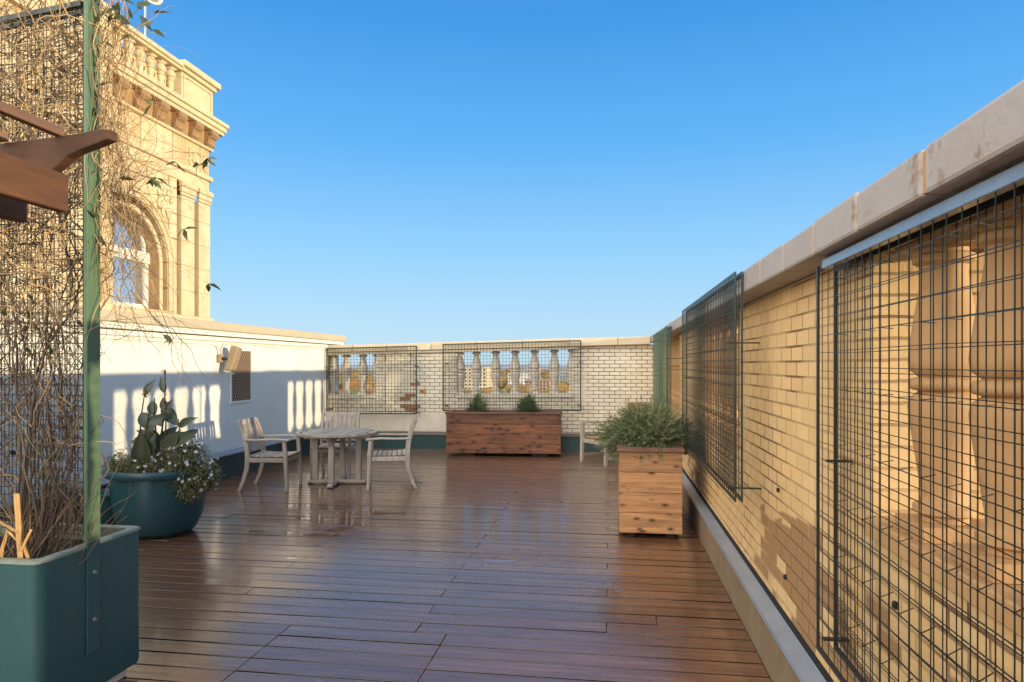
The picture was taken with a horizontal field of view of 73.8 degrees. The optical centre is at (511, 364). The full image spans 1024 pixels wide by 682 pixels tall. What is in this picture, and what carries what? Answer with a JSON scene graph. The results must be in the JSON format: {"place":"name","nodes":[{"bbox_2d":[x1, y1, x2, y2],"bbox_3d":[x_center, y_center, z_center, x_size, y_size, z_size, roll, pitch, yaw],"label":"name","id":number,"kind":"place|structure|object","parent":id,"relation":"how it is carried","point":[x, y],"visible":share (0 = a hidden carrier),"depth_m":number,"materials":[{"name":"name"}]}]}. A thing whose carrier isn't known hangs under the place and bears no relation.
{"place":"outdoors","nodes":[
{"label":"outdoors","id":0,"kind":"place"},
{"bbox_2d":[0,0,228,320],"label":"terracotta building","id":1,"kind":"structure","parent":0,"point":[192,117],"depth_m":21.46,"materials":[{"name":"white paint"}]},
{"bbox_2d":[113,208,149,308],"bbox_3d":[-11.701,-3.310,20.064,0.180,3.120,3.000,0,0,8],"label":"window","id":2,"kind":"structure","parent":1,"relation":"in","point":[135,304],"depth_m":20.78,"materials":[{"name":"blue glass"}]},
{"bbox_2d":[141,0,165,59],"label":"antenna mast","id":3,"kind":"object","parent":1,"relation":"on","point":[155,2],"visible":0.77,"depth_m":24.99,"materials":[{"name":"metal"}]},
{"bbox_2d":[80,448,771,681],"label":"deck","id":4,"kind":"structure","parent":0,"point":[481,576],"depth_m":5.10,"materials":[{"name":"brown wood"}]},
{"bbox_2d":[0,101,116,222],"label":"pergola","id":5,"kind":"object","parent":4,"relation":"on","point":[31,171],"visible":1,"depth_m":2.62,"materials":[{"name":"brown wood"}]},
{"bbox_2d":[0,521,139,681],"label":"trough planter","id":6,"kind":"object","parent":4,"relation":"on","point":[42,619],"visible":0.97,"depth_m":3.19,"materials":[{"name":"green paint"},{"name":"soil"}]},
{"bbox_2d":[0,493,31,558],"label":"stem","id":7,"kind":"object","parent":6,"relation":"in","point":[21,546],"visible":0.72,"depth_m":3.11,"materials":[{"name":"beige plant"}]},
{"bbox_2d":[0,0,99,655],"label":"trellis","id":8,"kind":"object","parent":6,"relation":"attached to","point":[91,372],"visible":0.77,"depth_m":3.34,"materials":[{"name":"green metal"}]},
{"bbox_2d":[0,0,220,565],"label":"climbing vine","id":9,"kind":"object","parent":8,"relation":"attached to","point":[37,545],"visible":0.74,"depth_m":3.37,"materials":[{"name":"brown plant"}]},
{"bbox_2d":[78,488,116,524],"bbox_3d":[-4.197,1.478,7.017,0.450,0.345,0.450,0,0,8],"label":"pot","id":10,"kind":"object","parent":4,"relation":"on","point":[106,516],"visible":0.23,"depth_m":6.87,"materials":[{"name":"ceramic"}]},
{"bbox_2d":[102,460,211,538],"bbox_3d":[-3.463,1.323,6.709,0.976,0.655,0.976,0,0,8],"label":"round pot","id":11,"kind":"object","parent":4,"relation":"on","point":[153,506],"visible":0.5,"depth_m":6.35,"materials":[{"name":"ceramic"}]},
{"bbox_2d":[100,446,161,473],"bbox_3d":[-3.693,0.985,6.602,0.516,0.354,0.882,0,0,-34],"label":"petunia clump","id":12,"kind":"object","parent":11,"relation":"in","point":[127,466],"visible":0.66,"depth_m":6.50,"materials":[{"name":"green plant"}]},
{"bbox_2d":[131,379,155,443],"bbox_3d":[-3.690,0.595,6.788,0.418,0.912,0.172,0,0,32],"label":"canna","id":13,"kind":"object","parent":11,"relation":"in","point":[143,416],"visible":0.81,"depth_m":6.72,"materials":[{"name":"green plant"}]},
{"bbox_2d":[130,405,168,468],"bbox_3d":[-3.490,0.720,6.581,0.337,0.661,0.100,0,0,-25],"label":"canna","id":14,"kind":"object","parent":11,"relation":"in","point":[143,449],"visible":0.88,"depth_m":6.57,"materials":[{"name":"green plant"}]},
{"bbox_2d":[147,398,157,464],"bbox_3d":[-3.647,0.691,6.872,0.241,0.722,0.108,0,0,40],"label":"canna","id":15,"kind":"object","parent":11,"relation":"in","point":[153,408],"visible":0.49,"depth_m":6.83,"materials":[{"name":"green plant"}]},
{"bbox_2d":[136,399,177,469],"bbox_3d":[-3.533,0.698,6.823,0.348,0.706,0.276,0,0,8],"label":"canna","id":16,"kind":"object","parent":11,"relation":"on","point":[158,436],"visible":0.45,"depth_m":6.76,"materials":[{"name":"green plant"}]},
{"bbox_2d":[158,368,195,466],"bbox_3d":[-3.381,0.544,6.767,0.431,1.014,0.224,0,0,8],"label":"canna","id":17,"kind":"object","parent":11,"relation":"on","point":[171,417],"visible":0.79,"depth_m":6.72,"materials":[{"name":"green plant"}]},
{"bbox_2d":[159,392,198,471],"bbox_3d":[-3.237,0.661,6.565,0.441,0.819,0.128,0,0,18],"label":"canna","id":18,"kind":"object","parent":11,"relation":"on","point":[178,438],"visible":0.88,"depth_m":6.59,"materials":[{"name":"green plant"}]},
{"bbox_2d":[149,439,224,504],"bbox_3d":[-3.198,1.011,6.645,0.636,0.618,0.870,0,0,-36],"label":"petunia clump","id":19,"kind":"object","parent":11,"relation":"in","point":[205,478],"visible":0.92,"depth_m":6.46,"materials":[{"name":"green plant"}]},
{"bbox_2d":[177,417,200,458],"bbox_3d":[-3.139,0.781,6.669,0.210,0.541,0.184,0,0,-39],"label":"canna","id":20,"kind":"object","parent":11,"relation":"in","point":[184,422],"visible":0.46,"depth_m":6.65,"materials":[{"name":"green plant"}]},
{"bbox_2d":[237,417,301,491],"bbox_3d":[-3.237,1.186,9.157,0.683,0.930,0.604,0,0,1],"label":"armchair","id":21,"kind":"object","parent":4,"relation":"on","point":[253,436],"visible":1,"depth_m":9.02,"materials":[{"name":"grey wood"}]},
{"bbox_2d":[310,412,359,478],"bbox_3d":[-2.614,1.186,10.138,0.604,0.930,0.683,0,0,0],"label":"armchair","id":22,"kind":"object","parent":4,"relation":"on","point":[350,447],"visible":0.56,"depth_m":10.38,"materials":[{"name":"grey wood"}]},
{"bbox_2d":[295,428,377,488],"bbox_3d":[-2.425,1.288,9.470,1.110,0.721,1.110,0,0,0],"label":"garden table","id":23,"kind":"object","parent":4,"relation":"on","point":[330,435],"visible":0.98,"depth_m":9.43,"materials":[{"name":"grey wood"}]},
{"bbox_2d":[366,416,417,489],"bbox_3d":[-1.633,1.186,9.309,0.683,0.930,0.604,0,0,-9],"label":"armchair","id":24,"kind":"object","parent":4,"relation":"on","point":[390,454],"visible":0.98,"depth_m":9.06,"materials":[{"name":"grey wood"}]},
{"bbox_2d":[325,336,652,451],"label":"parapet wall","id":25,"kind":"structure","parent":4,"relation":"on","point":[616,372],"depth_m":13.28,"materials":[{"name":"paint"}]},
{"bbox_2d":[326,346,418,413],"bbox_3d":[-2.749,0.305,13.481,1.850,1.350,0.201,0,0,8],"label":"wire mesh","id":26,"kind":"object","parent":25,"relation":"attached to","point":[388,383],"visible":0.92,"depth_m":13.39,"materials":[{"name":"black metal"}]},
{"bbox_2d":[442,340,580,410],"bbox_3d":[-0.007,0.216,13.088,2.670,1.357,0.201,0,0,8],"label":"cage","id":27,"kind":"object","parent":25,"relation":"attached to","point":[496,368],"visible":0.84,"depth_m":13.02,"materials":[{"name":"black metal"}]},
{"bbox_2d":[445,410,561,456],"bbox_3d":[-0.136,1.250,12.476,2.100,0.799,0.590,0,0,5],"label":"wooden planter","id":28,"kind":"object","parent":4,"relation":"on","point":[536,434],"visible":1,"depth_m":12.20,"materials":[{"name":"brown wood"}]},
{"bbox_2d":[463,390,490,411],"bbox_3d":[-0.644,0.700,12.632,0.517,0.488,0.519,0,0,-38],"label":"conifer","id":29,"kind":"object","parent":28,"relation":"on","point":[477,404],"visible":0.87,"depth_m":12.58,"materials":[{"name":"green plant"}]},
{"bbox_2d":[513,391,540,414],"bbox_3d":[0.282,0.714,12.517,0.590,0.489,0.552,0,0,8],"label":"conifer","id":30,"kind":"object","parent":28,"relation":"on","point":[525,404],"visible":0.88,"depth_m":12.45,"materials":[{"name":"green plant"}]},
{"bbox_2d":[580,402,651,466],"bbox_3d":[1.800,1.160,11.582,1.086,0.988,0.740,0,0,-30],"label":"chair","id":31,"kind":"object","parent":4,"relation":"on","point":[583,439],"visible":0.29,"depth_m":11.59,"materials":[{"name":"grey wood"}]},
{"bbox_2d":[617,444,684,538],"bbox_3d":[1.386,1.218,6.974,0.625,0.861,1.090,0,0,8],"label":"wooden planter","id":32,"kind":"object","parent":4,"relation":"on","point":[650,495],"visible":0.91,"depth_m":6.46,"materials":[{"name":"brown wood"}]},
{"bbox_2d":[585,394,699,464],"bbox_3d":[1.400,0.670,6.991,1.281,0.772,1.226,0,0,-30],"label":"juniper","id":33,"kind":"object","parent":32,"relation":"in","point":[646,426],"visible":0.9,"depth_m":6.77,"materials":[{"name":"green plant"}]},
{"bbox_2d":[339,364,567,369],"bbox_3d":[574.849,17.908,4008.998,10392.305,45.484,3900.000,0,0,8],"label":"hills","id":34,"kind":"structure","parent":0,"point":[506,366],"depth_m":4852.16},
{"bbox_2d":[103,0,1023,364],"label":"sky","id":35,"kind":"structure","parent":0,"point":[384,171],"materials":[{"name":"blue"}]},
{"label":"ground","id":36,"kind":"structure","parent":0,"visible":0},
{"bbox_2d":[339,368,568,393],"bbox_3d":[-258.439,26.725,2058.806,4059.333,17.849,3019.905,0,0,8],"label":"city buildings","id":37,"kind":"structure","parent":36,"relation":"on","point":[354,387],"depth_m":770.74,"materials":[{"name":"beige"}]},
{"bbox_2d":[465,364,492,390],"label":"city building","id":38,"kind":"structure","parent":36,"relation":"on","point":[469,385],"depth_m":614.78,"materials":[{"name":"concrete"}]},
{"bbox_2d":[465,369,484,388],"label":"windows","id":39,"kind":"structure","parent":38,"relation":"in","point":[465,369],"depth_m":615.13,"materials":[{"name":"glass"}]},
{"bbox_2d":[508,371,529,383],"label":"city building","id":40,"kind":"structure","parent":36,"relation":"on","point":[522,378],"depth_m":778.89,"materials":[{"name":"concrete"}]},
{"bbox_2d":[521,364,540,376],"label":"city building","id":41,"kind":"structure","parent":36,"relation":"on","point":[523,368],"depth_m":1304.06,"materials":[{"name":"concrete"}]},
{"bbox_2d":[526,377,550,391],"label":"city building","id":42,"kind":"structure","parent":36,"relation":"on","point":[547,382],"depth_m":694.68,"materials":[{"name":"concrete"}]},
{"bbox_2d":[558,369,568,382],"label":"city building","id":43,"kind":"structure","parent":36,"relation":"on","point":[564,372],"depth_m":852.66,"materials":[{"name":"concrete"}]},
{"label":"roof deck base","id":44,"kind":"structure","parent":0,"visible":0},
{"bbox_2d":[0,298,345,521],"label":"penthouse","id":45,"kind":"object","parent":44,"relation":"on","point":[275,384],"visible":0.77,"depth_m":9.49,"materials":[{"name":"paint"}]},
{"bbox_2d":[217,345,241,373],"bbox_3d":[-4.095,-0.068,9.917,0.180,0.424,0.349,0,0,50],"label":"wall lamp","id":46,"kind":"object","parent":45,"relation":"attached to","point":[232,360],"visible":1,"depth_m":9.88,"materials":[{"name":"beige metal"}]},
{"bbox_2d":[650,79,1023,681],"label":"parapet wall","id":47,"kind":"structure","parent":44,"relation":"on","point":[759,546],"depth_m":2.40,"materials":[{"name":"brick"}]},
{"bbox_2d":[653,326,681,417],"bbox_3d":[2.217,0.170,9.759,0.217,1.300,2.750,0,0,8],"label":"trellis panel","id":48,"kind":"object","parent":47,"relation":"attached to","point":[658,362],"visible":0.84,"depth_m":9.37,"materials":[{"name":"green metal"}]},
{"bbox_2d":[682,271,760,501],"bbox_3d":[1.587,0.128,5.334,0.208,1.325,2.890,0,0,8],"label":"cage","id":49,"kind":"object","parent":47,"relation":"attached to","point":[691,362],"visible":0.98,"depth_m":4.62,"materials":[{"name":"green metal"}]},
{"bbox_2d":[816,161,1023,681],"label":"cage","id":50,"kind":"object","parent":47,"relation":"attached to","point":[1003,187],"visible":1,"depth_m":1.88,"materials":[{"name":"metal"}]}
]}

